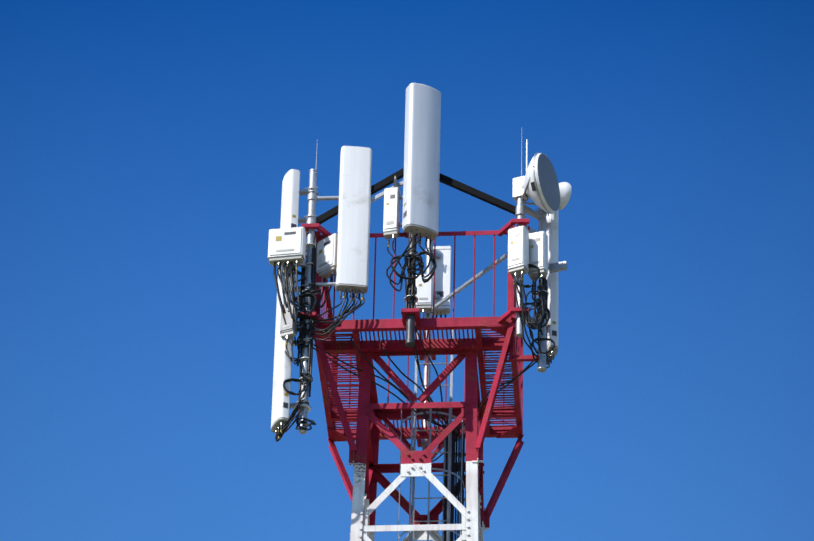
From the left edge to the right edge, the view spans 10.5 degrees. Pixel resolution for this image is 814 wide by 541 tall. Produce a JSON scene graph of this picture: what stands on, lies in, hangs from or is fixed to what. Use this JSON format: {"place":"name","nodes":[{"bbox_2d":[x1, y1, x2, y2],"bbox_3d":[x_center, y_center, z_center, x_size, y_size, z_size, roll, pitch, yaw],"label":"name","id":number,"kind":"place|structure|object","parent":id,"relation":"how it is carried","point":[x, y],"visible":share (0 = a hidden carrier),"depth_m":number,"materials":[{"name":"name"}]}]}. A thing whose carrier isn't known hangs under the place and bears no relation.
{"place":"outdoors","nodes":[
{"label":"outdoors","id":0,"kind":"place"},
{"bbox_2d":[394,176,402,226],"bbox_3d":[-0.044,-0.773,49.083,0.232,0.679,0.050,-1,-36,4],"label":"rru mount","id":1,"kind":"object","parent":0,"point":[401,196],"visible":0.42,"depth_m":49.18,"materials":[{"name":"grey metal"}]},
{"bbox_2d":[0,0,813,540],"label":"sky","id":2,"kind":"structure","parent":0,"point":[148,148],"materials":[{"name":"blue"}]},
{"bbox_2d":[350,330,483,540],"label":"lattice tower","id":3,"kind":"structure","parent":0,"point":[369,470],"depth_m":48.35,"materials":[{"name":"metal"}]},
{"bbox_2d":[273,235,554,540],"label":"cables","id":4,"kind":"object","parent":3,"relation":"attached to","point":[542,303],"visible":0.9,"depth_m":48.26,"materials":[{"name":"black rubber"},{"name":"plastic"}]},
{"bbox_2d":[314,316,523,531],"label":"platform","id":5,"kind":"structure","parent":3,"relation":"on","point":[480,343],"depth_m":48.63,"materials":[{"name":"paint"}]},
{"bbox_2d":[290,139,338,433],"bbox_3d":[-0.979,0.158,48.576,0.664,3.957,0.279,9,-36,-10],"label":"pole","id":6,"kind":"object","parent":5,"relation":"attached to","point":[310,191],"visible":0.52,"depth_m":48.71,"materials":[{"name":"metal"}]},
{"bbox_2d":[271,264,295,438],"bbox_3d":[-1.356,0.828,48.055,0.124,2.281,0.303,15,-38,-18],"label":"antenna","id":7,"kind":"object","parent":6,"relation":"attached to","point":[280,416],"visible":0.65,"depth_m":47.73,"materials":[{"name":"beige plastic"}]},
{"bbox_2d":[268,227,305,269],"bbox_3d":[-1.322,-0.227,48.589,0.400,0.531,0.180,-5,-36,9],"label":"radio unit","id":8,"kind":"object","parent":6,"relation":"attached to","point":[288,245],"visible":0.94,"depth_m":48.52,"materials":[{"name":"paint"}]},
{"bbox_2d":[280,303,297,342],"bbox_3d":[-1.284,0.585,48.047,0.170,0.526,0.140,-14,-38,20],"label":"remote radio unit","id":9,"kind":"object","parent":6,"relation":"attached to","point":[288,330],"visible":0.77,"depth_m":47.96,"materials":[{"name":"beige"}]},
{"bbox_2d":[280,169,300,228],"bbox_3d":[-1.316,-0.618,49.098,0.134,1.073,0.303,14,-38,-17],"label":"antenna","id":10,"kind":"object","parent":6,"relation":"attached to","point":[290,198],"visible":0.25,"depth_m":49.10,"materials":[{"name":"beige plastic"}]},
{"bbox_2d":[316,233,337,281],"bbox_3d":[-0.858,-0.109,48.845,0.300,0.589,0.170,-27,-44,33],"label":"remote radio unit","id":11,"kind":"object","parent":6,"relation":"attached to","point":[326,256],"visible":0.79,"depth_m":48.77,"materials":[{"name":"paint"}]},
{"bbox_2d":[336,146,371,297],"bbox_3d":[-0.587,-0.534,48.940,0.353,2.021,0.138,5,-36,-4],"label":"antenna","id":12,"kind":"object","parent":6,"relation":"attached to","point":[352,263],"visible":0.98,"depth_m":48.87,"materials":[{"name":"beige plastic"}]},
{"bbox_2d":[306,168,524,229],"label":"stabiliser struts","id":13,"kind":"object","parent":6,"relation":"attached to","point":[443,179],"visible":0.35,"depth_m":49.10,"materials":[{"name":"black metal"}]},
{"bbox_2d":[401,232,421,346],"bbox_3d":[0.066,-0.432,48.865,0.205,3.100,0.299,-1,-36,4],"label":"pole","id":14,"kind":"object","parent":5,"relation":"attached to","point":[410,317],"visible":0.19,"depth_m":48.10,"materials":[{"name":"metal"}]},
{"bbox_2d":[383,187,400,243],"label":"radio unit","id":15,"kind":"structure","parent":14,"relation":"attached to","point":[391,226],"depth_m":48.93,"materials":[{"name":"paint"}]},
{"bbox_2d":[402,83,440,243],"bbox_3d":[0.178,-1.191,49.147,0.403,2.096,0.172,18,-39,-21],"label":"antenna","id":16,"kind":"object","parent":14,"relation":"attached to","point":[420,219],"visible":0.98,"depth_m":49.07,"materials":[{"name":"white plastic"},{"name":"paint"}]},
{"bbox_2d":[315,230,522,427],"bbox_3d":[0.154,0.702,49.546,2.200,1.190,2.200,-1,-36,4],"label":"railing","id":17,"kind":"object","parent":5,"relation":"on","point":[511,299],"visible":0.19,"depth_m":48.95,"materials":[{"name":"metal"}]},
{"bbox_2d":[417,239,507,450],"bbox_3d":[0.590,0.300,49.948,0.302,3.290,2.620,11,-37,-13],"label":"pole","id":18,"kind":"object","parent":5,"relation":"attached to","point":[423,444],"visible":0.33,"depth_m":50.65,"materials":[{"name":"metal"}]},
{"bbox_2d":[416,274,432,316],"bbox_3d":[0.199,0.300,51.249,0.200,0.587,0.160,-1,-36,4],"label":"radio unit","id":19,"kind":"object","parent":18,"relation":"attached to","point":[424,295],"visible":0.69,"depth_m":51.17,"materials":[{"name":"paint"}]},
{"bbox_2d":[432,246,451,317],"bbox_3d":[0.379,0.156,51.660,0.273,1.019,0.114,-1,-36,4],"label":"antenna","id":20,"kind":"object","parent":18,"relation":"attached to","point":[443,278],"visible":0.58,"depth_m":51.63,"materials":[{"name":"beige plastic"}]},
{"bbox_2d":[498,139,567,372],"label":"poles","id":21,"kind":"object","parent":5,"relation":"attached to","point":[540,215],"visible":0.54,"depth_m":48.27,"materials":[{"name":"metal"}]},
{"bbox_2d":[508,226,528,280],"bbox_3d":[1.224,-0.172,48.388,0.200,0.687,0.180,-15,-39,21],"label":"remote radio unit","id":22,"kind":"object","parent":21,"relation":"attached to","point":[518,251],"visible":0.94,"depth_m":48.32,"materials":[{"name":"paint"}]},
{"bbox_2d":[513,153,559,213],"bbox_3d":[1.396,-0.934,49.045,0.428,0.694,0.718,-14,-38,20],"label":"microwave dish","id":23,"kind":"object","parent":21,"relation":"attached to","point":[538,184],"visible":0.98,"depth_m":48.87,"materials":[{"name":"paint"}]},
{"bbox_2d":[528,231,547,283],"bbox_3d":[1.441,-0.128,48.512,0.200,0.660,0.180,-11,-38,17],"label":"remote radio unit","id":24,"kind":"object","parent":21,"relation":"attached to","point":[538,249],"visible":0.9,"depth_m":48.45,"materials":[{"name":"paint"}]},
{"bbox_2d":[546,211,557,365],"bbox_3d":[1.600,0.136,48.998,0.124,2.133,0.303,11,-37,-12],"label":"antenna","id":25,"kind":"object","parent":21,"relation":"attached to","point":[552,278],"visible":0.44,"depth_m":48.79,"materials":[{"name":"beige plastic"}]},
{"bbox_2d":[559,182,571,209],"bbox_3d":[1.626,-0.876,49.497,0.334,0.326,0.326,19,-39,-22],"label":"microwave dish","id":26,"kind":"object","parent":21,"relation":"attached to","point":[565,188],"visible":0.38,"depth_m":49.41,"materials":[{"name":"paint"}]}
]}

